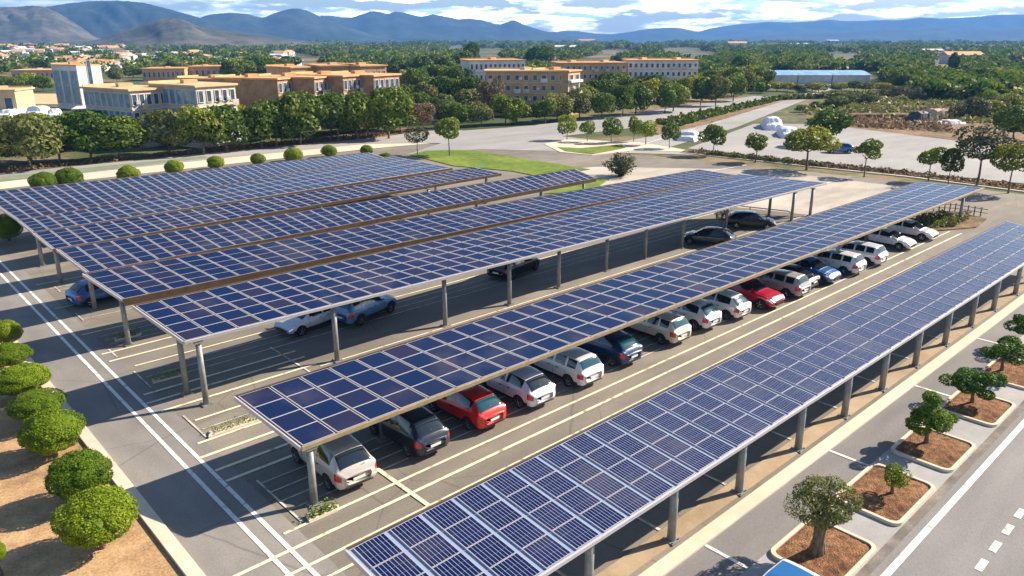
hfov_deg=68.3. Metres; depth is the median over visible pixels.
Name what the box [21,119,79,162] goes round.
belt tree
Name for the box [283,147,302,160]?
round bush
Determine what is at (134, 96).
window
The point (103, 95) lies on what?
window
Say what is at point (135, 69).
belt tree
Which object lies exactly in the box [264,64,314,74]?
apartment block
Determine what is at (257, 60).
belt tree
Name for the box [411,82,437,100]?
belt tree
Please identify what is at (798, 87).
belt tree
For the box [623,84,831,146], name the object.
avenue
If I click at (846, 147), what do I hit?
parked car
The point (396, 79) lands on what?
window
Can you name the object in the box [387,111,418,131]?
belt tree
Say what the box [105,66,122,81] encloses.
belt tree
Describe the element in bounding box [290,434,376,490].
parked car
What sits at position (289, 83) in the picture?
window
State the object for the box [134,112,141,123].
window
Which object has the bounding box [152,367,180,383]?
plant bed
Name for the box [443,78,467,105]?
belt tree
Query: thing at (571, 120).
park tree
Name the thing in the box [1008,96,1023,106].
belt tree
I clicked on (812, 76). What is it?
curved roof shed
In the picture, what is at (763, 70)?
belt tree
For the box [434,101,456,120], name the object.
belt tree
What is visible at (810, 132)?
park tree
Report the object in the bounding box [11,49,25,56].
town house
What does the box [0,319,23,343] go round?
round bush
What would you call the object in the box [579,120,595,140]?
park tree
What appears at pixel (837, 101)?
belt tree
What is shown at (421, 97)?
belt tree
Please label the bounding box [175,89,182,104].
window
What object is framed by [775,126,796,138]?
covered vehicle
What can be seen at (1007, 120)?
park tree
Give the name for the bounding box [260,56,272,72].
belt tree
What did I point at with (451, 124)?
park tree
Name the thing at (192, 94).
window
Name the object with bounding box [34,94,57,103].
sand track
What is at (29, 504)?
dry ground
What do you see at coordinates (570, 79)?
apartment block
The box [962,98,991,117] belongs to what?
belt tree
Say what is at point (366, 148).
round bush
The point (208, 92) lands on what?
window
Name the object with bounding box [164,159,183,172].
round bush
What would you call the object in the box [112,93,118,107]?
window
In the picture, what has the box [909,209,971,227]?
garden plants
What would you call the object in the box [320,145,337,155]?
round bush
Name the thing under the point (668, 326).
parked car
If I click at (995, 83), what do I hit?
woodland
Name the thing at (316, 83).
window
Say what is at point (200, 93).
window
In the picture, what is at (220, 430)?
plant bed
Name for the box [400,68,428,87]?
belt tree
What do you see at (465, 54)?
belt tree
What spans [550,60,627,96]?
apartment block
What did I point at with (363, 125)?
belt tree
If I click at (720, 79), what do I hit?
belt tree
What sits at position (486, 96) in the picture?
belt tree
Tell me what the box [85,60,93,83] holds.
window
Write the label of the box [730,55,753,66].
belt tree
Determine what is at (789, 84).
belt tree
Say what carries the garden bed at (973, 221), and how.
on the parking ground at (20, 250)
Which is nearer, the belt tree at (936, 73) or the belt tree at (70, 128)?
the belt tree at (70, 128)
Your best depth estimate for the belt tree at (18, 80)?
242.71 m
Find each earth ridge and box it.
[823,113,908,118]
[868,105,946,108]
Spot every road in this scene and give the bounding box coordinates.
[0,128,465,181]
[869,411,1023,575]
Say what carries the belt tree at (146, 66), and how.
on the ground at (790, 114)
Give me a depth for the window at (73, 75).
180.02 m
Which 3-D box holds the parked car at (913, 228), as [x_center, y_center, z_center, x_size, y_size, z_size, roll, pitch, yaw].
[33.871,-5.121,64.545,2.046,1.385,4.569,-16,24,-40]
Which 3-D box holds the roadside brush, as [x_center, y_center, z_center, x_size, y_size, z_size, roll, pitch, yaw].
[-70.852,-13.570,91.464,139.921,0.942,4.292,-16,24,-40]
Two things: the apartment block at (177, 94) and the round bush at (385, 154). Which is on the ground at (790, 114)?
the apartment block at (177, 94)
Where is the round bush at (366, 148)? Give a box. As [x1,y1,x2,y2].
[360,145,372,152]
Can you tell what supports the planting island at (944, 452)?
on the island slab at (878, 534)
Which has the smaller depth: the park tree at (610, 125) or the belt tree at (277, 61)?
the park tree at (610, 125)
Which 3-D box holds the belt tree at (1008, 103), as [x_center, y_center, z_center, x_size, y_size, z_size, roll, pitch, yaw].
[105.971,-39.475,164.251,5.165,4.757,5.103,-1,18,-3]
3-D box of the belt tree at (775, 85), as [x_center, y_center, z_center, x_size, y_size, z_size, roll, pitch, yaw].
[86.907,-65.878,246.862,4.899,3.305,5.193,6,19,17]
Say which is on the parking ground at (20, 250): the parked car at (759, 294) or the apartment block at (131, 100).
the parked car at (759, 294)
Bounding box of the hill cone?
[72,17,340,51]
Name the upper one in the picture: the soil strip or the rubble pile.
the rubble pile
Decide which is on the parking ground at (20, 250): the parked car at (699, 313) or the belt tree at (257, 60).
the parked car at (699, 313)
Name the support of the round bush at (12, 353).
on the dry ground at (29, 504)
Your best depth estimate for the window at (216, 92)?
117.50 m
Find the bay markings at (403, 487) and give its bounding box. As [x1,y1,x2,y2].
[37,213,961,575]
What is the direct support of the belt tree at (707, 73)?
on the ground at (790, 114)
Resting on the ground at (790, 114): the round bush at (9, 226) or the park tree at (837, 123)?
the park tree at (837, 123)
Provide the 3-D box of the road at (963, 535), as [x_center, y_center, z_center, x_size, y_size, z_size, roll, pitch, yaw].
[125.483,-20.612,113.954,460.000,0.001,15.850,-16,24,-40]
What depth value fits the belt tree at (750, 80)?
225.11 m
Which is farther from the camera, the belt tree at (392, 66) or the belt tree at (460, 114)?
the belt tree at (392, 66)
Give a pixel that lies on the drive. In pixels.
(213, 538)
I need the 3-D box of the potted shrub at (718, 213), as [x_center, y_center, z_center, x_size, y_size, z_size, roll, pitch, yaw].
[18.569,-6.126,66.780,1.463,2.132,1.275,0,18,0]
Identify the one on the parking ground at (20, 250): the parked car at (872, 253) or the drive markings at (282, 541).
the parked car at (872, 253)
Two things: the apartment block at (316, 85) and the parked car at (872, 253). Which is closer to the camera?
the parked car at (872, 253)
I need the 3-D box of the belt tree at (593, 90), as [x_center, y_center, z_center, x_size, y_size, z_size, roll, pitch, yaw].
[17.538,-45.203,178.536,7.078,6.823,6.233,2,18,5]
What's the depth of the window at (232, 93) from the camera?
119.80 m
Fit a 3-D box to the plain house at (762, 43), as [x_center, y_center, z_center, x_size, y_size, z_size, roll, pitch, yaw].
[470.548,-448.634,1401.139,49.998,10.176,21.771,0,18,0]
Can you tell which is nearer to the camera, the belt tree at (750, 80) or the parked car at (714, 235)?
the parked car at (714, 235)
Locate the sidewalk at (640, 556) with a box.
[596,280,1023,575]
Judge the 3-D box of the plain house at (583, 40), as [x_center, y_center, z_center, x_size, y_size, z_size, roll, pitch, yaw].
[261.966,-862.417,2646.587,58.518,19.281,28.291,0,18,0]
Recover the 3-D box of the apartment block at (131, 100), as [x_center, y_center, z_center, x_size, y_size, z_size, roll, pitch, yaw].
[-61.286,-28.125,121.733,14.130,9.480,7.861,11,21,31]
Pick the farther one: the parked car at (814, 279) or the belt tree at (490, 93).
the belt tree at (490, 93)
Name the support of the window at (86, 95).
in the apartment block at (131, 100)
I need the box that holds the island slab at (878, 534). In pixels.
[740,335,1023,575]
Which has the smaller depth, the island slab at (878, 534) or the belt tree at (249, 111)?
the island slab at (878, 534)
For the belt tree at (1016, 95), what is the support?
on the ground at (790, 114)
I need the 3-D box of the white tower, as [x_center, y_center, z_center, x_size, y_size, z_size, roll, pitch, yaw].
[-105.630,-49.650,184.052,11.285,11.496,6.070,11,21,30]
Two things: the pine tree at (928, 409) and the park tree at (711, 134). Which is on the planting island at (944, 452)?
the pine tree at (928, 409)
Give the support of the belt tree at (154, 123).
on the ground at (790, 114)
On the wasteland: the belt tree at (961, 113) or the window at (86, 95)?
the belt tree at (961, 113)
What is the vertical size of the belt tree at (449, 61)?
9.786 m
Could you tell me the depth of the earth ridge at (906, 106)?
180.60 m
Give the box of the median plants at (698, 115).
[655,94,789,125]
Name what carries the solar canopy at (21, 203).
on the parking ground at (20, 250)
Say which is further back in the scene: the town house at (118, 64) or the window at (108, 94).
the town house at (118, 64)
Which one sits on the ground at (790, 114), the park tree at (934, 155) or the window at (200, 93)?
the park tree at (934, 155)
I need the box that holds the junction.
[367,96,767,154]
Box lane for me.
[665,303,1023,575]
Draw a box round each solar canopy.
[0,152,382,249]
[17,156,452,266]
[32,167,501,284]
[56,169,596,311]
[82,169,733,346]
[132,174,826,407]
[234,182,983,508]
[345,221,1023,575]
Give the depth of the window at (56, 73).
183.75 m
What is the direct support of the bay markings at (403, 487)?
on the parking ground at (20, 250)
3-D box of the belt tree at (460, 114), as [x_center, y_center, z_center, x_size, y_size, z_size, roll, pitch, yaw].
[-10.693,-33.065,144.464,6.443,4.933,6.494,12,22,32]
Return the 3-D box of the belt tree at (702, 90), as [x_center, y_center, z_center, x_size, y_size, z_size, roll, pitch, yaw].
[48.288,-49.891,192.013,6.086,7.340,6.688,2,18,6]
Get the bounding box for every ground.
[0,42,1023,569]
[0,144,1023,575]
[0,344,184,575]
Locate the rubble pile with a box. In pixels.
[923,108,957,118]
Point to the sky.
(590, 16)
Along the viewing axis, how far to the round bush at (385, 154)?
100.89 m
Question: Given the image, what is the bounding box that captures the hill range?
[320,11,610,42]
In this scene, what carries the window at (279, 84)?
in the apartment block at (251, 88)
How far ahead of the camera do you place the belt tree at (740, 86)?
204.84 m
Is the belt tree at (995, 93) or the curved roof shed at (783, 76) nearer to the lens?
the belt tree at (995, 93)
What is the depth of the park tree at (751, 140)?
102.35 m
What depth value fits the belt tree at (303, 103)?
117.97 m
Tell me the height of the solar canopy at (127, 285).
3.876 m
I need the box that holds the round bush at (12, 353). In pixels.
[0,342,34,366]
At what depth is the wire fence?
73.34 m
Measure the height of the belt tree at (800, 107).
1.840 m
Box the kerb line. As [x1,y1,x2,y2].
[680,152,1023,192]
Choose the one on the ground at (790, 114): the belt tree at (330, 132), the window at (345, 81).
the belt tree at (330, 132)
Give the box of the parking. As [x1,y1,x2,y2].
[689,124,1023,182]
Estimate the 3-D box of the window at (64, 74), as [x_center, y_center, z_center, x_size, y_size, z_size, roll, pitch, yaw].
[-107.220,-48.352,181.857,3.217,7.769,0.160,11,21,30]
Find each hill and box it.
[0,5,101,44]
[46,0,302,40]
[201,8,403,44]
[559,27,717,41]
[685,27,1023,42]
[700,15,1023,37]
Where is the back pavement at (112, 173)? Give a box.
[0,143,426,188]
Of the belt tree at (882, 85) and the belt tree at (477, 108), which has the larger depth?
the belt tree at (882, 85)
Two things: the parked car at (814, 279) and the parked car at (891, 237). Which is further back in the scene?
the parked car at (891, 237)
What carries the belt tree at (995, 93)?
on the ground at (790, 114)
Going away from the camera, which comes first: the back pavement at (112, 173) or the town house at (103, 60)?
the back pavement at (112, 173)
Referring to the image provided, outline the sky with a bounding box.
[0,0,1023,33]
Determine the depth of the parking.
113.66 m
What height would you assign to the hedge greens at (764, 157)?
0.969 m
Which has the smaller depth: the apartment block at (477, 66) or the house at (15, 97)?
the house at (15, 97)
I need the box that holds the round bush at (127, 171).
[116,164,140,177]
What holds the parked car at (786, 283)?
on the parking ground at (20, 250)
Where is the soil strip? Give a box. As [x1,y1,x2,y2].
[0,127,427,172]
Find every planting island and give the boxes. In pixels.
[770,520,875,575]
[836,463,934,525]
[891,426,975,472]
[940,388,1015,426]
[979,357,1023,389]
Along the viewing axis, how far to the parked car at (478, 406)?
32.53 m
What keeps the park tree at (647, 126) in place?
on the traffic island at (628, 146)
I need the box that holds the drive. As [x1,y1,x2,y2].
[0,248,346,575]
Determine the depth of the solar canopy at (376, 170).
67.00 m
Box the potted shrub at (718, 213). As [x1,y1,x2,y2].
[714,210,730,226]
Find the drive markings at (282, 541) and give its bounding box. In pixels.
[0,261,319,575]
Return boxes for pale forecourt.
[582,167,898,214]
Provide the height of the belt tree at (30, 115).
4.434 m
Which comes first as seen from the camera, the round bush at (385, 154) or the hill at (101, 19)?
the round bush at (385, 154)
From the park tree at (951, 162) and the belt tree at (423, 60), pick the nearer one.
the park tree at (951, 162)
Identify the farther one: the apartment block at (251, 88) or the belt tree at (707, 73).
the belt tree at (707, 73)
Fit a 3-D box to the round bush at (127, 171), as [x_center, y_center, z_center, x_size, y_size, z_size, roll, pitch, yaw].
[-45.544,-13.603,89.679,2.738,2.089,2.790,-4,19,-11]
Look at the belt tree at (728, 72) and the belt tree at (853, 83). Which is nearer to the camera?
the belt tree at (728, 72)
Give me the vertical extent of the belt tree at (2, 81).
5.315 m
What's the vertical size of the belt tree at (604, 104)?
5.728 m
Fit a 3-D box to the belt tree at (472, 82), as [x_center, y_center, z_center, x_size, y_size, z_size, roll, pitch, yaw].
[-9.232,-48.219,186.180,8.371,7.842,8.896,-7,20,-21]
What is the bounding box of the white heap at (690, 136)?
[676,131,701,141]
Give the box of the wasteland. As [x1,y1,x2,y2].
[824,103,1023,146]
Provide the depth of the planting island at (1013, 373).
38.03 m
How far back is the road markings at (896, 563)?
26.62 m
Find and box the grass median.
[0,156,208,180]
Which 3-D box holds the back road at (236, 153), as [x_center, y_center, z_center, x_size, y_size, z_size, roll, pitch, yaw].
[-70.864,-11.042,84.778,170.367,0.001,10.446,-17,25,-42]
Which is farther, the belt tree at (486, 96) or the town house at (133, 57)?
the town house at (133, 57)
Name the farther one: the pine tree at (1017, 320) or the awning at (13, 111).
the awning at (13, 111)
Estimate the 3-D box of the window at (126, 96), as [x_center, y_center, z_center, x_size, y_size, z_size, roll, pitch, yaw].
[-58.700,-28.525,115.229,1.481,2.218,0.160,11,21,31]
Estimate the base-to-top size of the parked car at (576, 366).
1.500 m
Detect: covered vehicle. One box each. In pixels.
[760,116,782,130]
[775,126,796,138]
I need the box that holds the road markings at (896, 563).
[648,121,1023,575]
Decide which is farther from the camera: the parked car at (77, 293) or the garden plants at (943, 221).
the garden plants at (943, 221)
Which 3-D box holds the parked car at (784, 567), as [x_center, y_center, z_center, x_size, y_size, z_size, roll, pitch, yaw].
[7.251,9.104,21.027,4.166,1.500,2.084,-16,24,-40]
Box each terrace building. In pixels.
[9,68,53,80]
[140,66,188,80]
[187,64,244,76]
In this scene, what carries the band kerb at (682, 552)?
on the ground at (790, 114)
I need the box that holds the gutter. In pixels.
[855,400,1023,575]
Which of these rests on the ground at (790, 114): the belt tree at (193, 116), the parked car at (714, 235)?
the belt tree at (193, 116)
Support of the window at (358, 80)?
in the apartment block at (344, 84)
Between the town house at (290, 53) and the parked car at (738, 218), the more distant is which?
the town house at (290, 53)
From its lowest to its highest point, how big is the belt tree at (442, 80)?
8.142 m
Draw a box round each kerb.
[0,319,205,575]
[638,294,1023,575]
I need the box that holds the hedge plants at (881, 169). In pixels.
[689,147,1023,188]
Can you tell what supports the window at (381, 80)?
in the apartment block at (370, 82)
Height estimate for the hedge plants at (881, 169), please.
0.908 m
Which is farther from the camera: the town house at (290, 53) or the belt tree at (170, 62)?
the town house at (290, 53)
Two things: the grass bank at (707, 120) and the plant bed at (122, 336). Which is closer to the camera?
the plant bed at (122, 336)
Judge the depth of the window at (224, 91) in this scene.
118.61 m
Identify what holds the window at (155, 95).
in the apartment block at (131, 100)
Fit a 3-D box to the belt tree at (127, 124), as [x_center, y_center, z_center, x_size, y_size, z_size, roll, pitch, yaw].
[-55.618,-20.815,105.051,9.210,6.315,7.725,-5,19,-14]
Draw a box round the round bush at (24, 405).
[4,387,66,420]
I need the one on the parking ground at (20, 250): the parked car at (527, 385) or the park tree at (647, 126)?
the parked car at (527, 385)
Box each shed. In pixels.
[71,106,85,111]
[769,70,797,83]
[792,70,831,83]
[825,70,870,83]
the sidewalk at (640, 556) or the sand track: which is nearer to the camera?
the sidewalk at (640, 556)
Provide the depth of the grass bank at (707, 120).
159.08 m
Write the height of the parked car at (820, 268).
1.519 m
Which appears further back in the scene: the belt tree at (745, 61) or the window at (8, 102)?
the belt tree at (745, 61)
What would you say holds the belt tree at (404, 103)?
on the ground at (790, 114)
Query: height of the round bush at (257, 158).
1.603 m
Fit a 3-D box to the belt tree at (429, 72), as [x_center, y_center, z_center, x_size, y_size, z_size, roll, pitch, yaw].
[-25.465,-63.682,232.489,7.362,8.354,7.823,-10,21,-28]
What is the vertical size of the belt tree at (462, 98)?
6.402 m
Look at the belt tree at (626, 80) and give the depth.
192.49 m
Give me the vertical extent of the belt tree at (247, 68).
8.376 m
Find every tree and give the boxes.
[0,75,13,85]
[0,112,63,168]
[0,114,49,162]
[0,117,18,166]
[7,75,27,85]
[15,112,42,119]
[19,72,36,86]
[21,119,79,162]
[28,75,53,90]
[30,112,52,118]
[44,116,60,119]
[56,109,122,160]
[76,109,103,122]
[76,114,148,157]
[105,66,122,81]
[123,65,141,77]
[135,109,192,154]
[139,64,154,72]
[163,59,180,65]
[169,104,226,154]
[172,62,190,65]
[199,104,251,151]
[219,60,244,75]
[229,102,277,147]
[237,59,256,73]
[237,103,251,132]
[245,56,267,73]
[251,98,300,146]
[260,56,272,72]
[265,58,291,70]
[275,90,329,144]
[281,56,302,64]
[297,101,335,133]
[316,92,359,140]
[334,91,385,139]
[352,98,385,134]
[364,85,414,138]
[386,56,407,72]
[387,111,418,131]
[399,71,419,84]
[399,84,409,93]
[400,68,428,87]
[403,125,429,153]
[405,57,420,68]
[410,101,435,128]
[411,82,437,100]
[412,91,432,115]
[413,55,433,68]
[422,67,439,78]
[426,75,454,94]
[428,54,445,64]
[428,99,449,113]
[429,64,447,76]
[429,93,454,108]
[433,117,459,155]
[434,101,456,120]
[439,56,456,66]
[440,102,473,122]
[443,65,473,78]
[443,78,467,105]
[452,50,473,64]
[453,88,481,108]
[456,76,484,102]
[463,41,479,57]
[468,101,493,125]
[474,77,506,119]
[477,88,498,110]
[489,93,522,123]
[501,102,518,124]
[506,97,532,123]
[523,45,553,61]
[529,97,557,122]
[543,93,573,120]
[557,114,577,139]
[564,86,592,118]
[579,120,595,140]
[580,82,599,107]
[585,80,606,93]
[589,92,616,118]
[596,78,618,99]
[598,73,620,88]
[602,117,623,142]
[610,85,636,115]
[614,73,630,84]
[614,74,640,93]
[624,84,655,113]
[628,115,641,141]
[634,76,647,83]
[635,120,657,143]
[640,77,661,97]
[644,74,664,93]
[656,83,676,112]
[660,78,676,83]
[661,122,681,147]
[662,82,690,110]
[677,73,700,102]
[691,77,712,105]
[697,124,726,152]
[702,70,716,77]
[705,74,732,105]
[715,67,729,83]
[720,67,744,96]
[725,72,747,100]
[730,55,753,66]
[739,67,755,95]
[741,63,762,74]
[744,133,767,162]
[752,67,776,81]
[771,81,785,90]
[781,82,793,90]
[783,125,841,169]
[783,474,863,556]
[787,84,808,92]
[794,104,811,111]
[804,108,854,143]
[805,82,820,90]
[808,83,829,91]
[809,101,820,107]
[823,96,850,107]
[829,82,843,91]
[840,82,848,90]
[840,93,865,102]
[848,80,860,90]
[852,138,883,176]
[856,81,874,91]
[860,91,880,102]
[872,82,892,89]
[878,85,905,98]
[883,463,912,493]
[887,69,910,86]
[890,85,915,95]
[897,74,921,85]
[905,390,958,443]
[907,87,928,99]
[917,146,948,180]
[926,71,943,75]
[937,367,1008,402]
[941,90,962,99]
[941,148,964,183]
[946,102,974,116]
[947,52,961,68]
[952,124,1023,184]
[962,96,986,116]
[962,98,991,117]
[971,67,995,73]
[979,335,1023,370]
[981,99,1006,116]
[982,90,999,99]
[984,70,999,74]
[988,96,1011,110]
[988,144,1023,193]
[992,104,1023,136]
[995,93,1021,105]
[1003,314,1023,334]
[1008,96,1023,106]
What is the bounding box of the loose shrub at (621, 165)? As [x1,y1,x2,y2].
[601,152,636,176]
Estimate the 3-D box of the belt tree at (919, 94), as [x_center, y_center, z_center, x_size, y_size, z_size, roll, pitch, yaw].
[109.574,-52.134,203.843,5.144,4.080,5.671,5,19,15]
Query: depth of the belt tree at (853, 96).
193.89 m
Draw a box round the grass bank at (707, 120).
[643,100,784,133]
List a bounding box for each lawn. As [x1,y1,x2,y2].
[410,150,589,174]
[558,144,624,153]
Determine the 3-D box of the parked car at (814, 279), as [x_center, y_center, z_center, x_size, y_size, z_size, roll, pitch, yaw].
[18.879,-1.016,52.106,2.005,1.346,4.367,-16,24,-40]
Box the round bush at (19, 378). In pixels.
[0,361,51,395]
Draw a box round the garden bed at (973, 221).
[903,211,986,236]
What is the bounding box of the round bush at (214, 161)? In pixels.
[206,155,224,167]
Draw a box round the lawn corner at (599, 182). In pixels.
[544,178,608,193]
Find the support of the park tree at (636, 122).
on the ground at (790, 114)
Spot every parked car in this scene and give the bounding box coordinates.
[65,279,112,306]
[274,309,338,335]
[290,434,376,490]
[330,294,396,325]
[369,406,449,456]
[428,384,506,430]
[480,365,555,408]
[487,257,539,279]
[529,347,603,386]
[576,330,642,365]
[624,311,691,344]
[670,299,721,330]
[684,226,736,244]
[701,289,751,319]
[727,210,775,228]
[728,278,784,309]
[755,269,810,297]
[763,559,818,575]
[779,263,819,287]
[793,256,840,284]
[813,249,866,274]
[827,143,854,153]
[831,241,887,265]
[857,228,916,249]
[885,219,938,240]
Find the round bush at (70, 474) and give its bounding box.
[43,448,113,500]
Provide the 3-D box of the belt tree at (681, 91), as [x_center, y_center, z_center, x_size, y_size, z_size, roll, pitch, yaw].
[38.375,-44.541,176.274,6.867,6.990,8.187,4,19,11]
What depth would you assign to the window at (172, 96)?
117.80 m
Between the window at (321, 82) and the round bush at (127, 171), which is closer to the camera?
the round bush at (127, 171)
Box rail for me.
[730,206,790,213]
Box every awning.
[0,108,26,116]
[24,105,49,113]
[47,108,61,115]
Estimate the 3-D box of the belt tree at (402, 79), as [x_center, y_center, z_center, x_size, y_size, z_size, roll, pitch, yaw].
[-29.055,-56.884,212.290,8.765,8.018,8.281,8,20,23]
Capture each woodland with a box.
[0,39,1023,99]
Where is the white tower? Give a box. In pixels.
[50,60,102,108]
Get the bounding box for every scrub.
[762,89,1013,124]
[830,105,954,132]
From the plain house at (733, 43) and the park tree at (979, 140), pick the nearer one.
the park tree at (979, 140)
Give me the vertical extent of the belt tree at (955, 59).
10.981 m
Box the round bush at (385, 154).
[379,153,390,156]
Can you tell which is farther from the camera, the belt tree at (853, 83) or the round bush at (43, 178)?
the belt tree at (853, 83)
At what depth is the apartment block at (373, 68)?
200.01 m
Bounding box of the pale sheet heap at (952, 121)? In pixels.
[938,119,965,123]
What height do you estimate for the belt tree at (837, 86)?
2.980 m
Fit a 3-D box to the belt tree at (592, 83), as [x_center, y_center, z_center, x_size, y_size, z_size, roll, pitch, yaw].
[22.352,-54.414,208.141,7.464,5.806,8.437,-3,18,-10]
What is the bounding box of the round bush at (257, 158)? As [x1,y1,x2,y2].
[250,153,265,163]
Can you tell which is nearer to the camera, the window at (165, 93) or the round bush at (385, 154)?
the round bush at (385, 154)
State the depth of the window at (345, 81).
141.78 m
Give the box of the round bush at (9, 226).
[0,214,23,240]
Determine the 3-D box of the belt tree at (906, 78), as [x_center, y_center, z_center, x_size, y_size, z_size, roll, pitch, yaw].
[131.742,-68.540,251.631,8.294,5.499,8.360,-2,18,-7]
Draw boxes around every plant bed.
[114,328,141,341]
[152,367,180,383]
[208,412,259,437]
[306,497,338,522]
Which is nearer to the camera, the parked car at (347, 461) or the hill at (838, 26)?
the parked car at (347, 461)
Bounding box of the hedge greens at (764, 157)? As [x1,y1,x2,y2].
[706,150,823,165]
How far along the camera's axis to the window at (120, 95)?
116.12 m
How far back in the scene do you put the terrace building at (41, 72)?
309.98 m
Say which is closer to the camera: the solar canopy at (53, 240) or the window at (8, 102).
the solar canopy at (53, 240)
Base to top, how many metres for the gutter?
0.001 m
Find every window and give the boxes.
[4,98,13,108]
[52,70,64,102]
[60,70,72,103]
[69,71,81,104]
[83,91,90,104]
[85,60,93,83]
[89,91,95,105]
[94,91,101,105]
[100,92,106,106]
[106,92,112,106]
[109,110,114,115]
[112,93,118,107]
[117,93,124,107]
[123,93,131,108]
[131,94,138,105]
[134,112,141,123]
[138,94,144,104]
[146,93,152,104]
[153,93,159,103]
[162,88,169,103]
[168,89,176,104]
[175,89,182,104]
[182,89,189,104]
[189,90,196,105]
[198,91,204,102]
[206,90,211,101]
[214,90,219,101]
[222,89,227,100]
[229,89,234,100]
[278,83,282,92]
[283,82,286,92]
[287,82,291,91]
[315,82,318,91]
[319,81,322,90]
[323,81,326,89]
[343,80,347,89]
[348,80,352,89]
[357,79,360,88]
[374,80,378,88]
[380,79,383,87]
[385,79,388,86]
[390,78,393,86]
[395,78,398,87]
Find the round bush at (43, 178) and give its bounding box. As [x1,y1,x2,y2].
[27,171,57,186]
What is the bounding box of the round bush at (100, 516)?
[48,484,139,550]
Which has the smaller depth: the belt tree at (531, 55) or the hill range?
the belt tree at (531, 55)
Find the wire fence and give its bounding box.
[933,203,987,215]
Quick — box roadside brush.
[0,130,396,171]
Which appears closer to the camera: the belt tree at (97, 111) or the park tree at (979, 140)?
the park tree at (979, 140)
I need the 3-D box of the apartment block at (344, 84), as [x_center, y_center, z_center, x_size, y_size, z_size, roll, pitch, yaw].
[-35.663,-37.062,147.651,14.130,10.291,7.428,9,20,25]
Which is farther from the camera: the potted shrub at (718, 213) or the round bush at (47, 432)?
the potted shrub at (718, 213)
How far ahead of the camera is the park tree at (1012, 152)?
81.22 m
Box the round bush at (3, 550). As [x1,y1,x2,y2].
[0,542,6,575]
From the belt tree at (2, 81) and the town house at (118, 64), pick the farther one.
the town house at (118, 64)
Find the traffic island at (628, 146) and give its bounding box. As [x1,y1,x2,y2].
[545,139,683,154]
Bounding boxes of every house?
[0,85,35,109]
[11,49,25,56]
[98,59,114,61]
[105,46,119,48]
[110,63,122,71]
[128,55,139,59]
[273,51,287,54]
[284,50,294,55]
[578,39,595,41]
[726,41,746,45]
[751,43,778,45]
[939,51,984,63]
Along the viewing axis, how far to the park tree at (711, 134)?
108.42 m
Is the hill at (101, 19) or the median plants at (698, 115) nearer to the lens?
the median plants at (698, 115)
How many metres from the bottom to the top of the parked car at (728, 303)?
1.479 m
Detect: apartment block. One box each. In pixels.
[79,82,167,148]
[145,79,242,148]
[174,74,242,81]
[211,73,291,129]
[259,72,330,129]
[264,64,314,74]
[288,71,363,127]
[306,62,350,72]
[331,70,400,125]
[338,62,387,72]
[459,57,526,85]
[484,67,563,115]
[531,67,582,115]
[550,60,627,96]
[621,57,699,84]
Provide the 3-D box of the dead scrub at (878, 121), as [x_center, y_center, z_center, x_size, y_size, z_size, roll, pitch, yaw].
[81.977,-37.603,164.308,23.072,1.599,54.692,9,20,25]
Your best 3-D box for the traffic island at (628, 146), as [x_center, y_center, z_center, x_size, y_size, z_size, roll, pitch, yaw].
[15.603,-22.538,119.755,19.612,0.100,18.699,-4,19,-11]
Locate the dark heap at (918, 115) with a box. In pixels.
[904,110,933,121]
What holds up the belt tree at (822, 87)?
on the ground at (790, 114)
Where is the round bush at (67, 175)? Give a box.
[54,167,83,183]
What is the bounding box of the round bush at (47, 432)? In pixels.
[15,407,86,456]
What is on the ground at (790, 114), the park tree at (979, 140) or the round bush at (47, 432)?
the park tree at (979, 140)
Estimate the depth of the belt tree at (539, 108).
150.44 m
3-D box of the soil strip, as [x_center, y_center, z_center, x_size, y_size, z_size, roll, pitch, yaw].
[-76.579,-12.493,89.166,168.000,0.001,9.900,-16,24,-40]
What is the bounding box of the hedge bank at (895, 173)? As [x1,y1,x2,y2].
[682,149,1023,190]

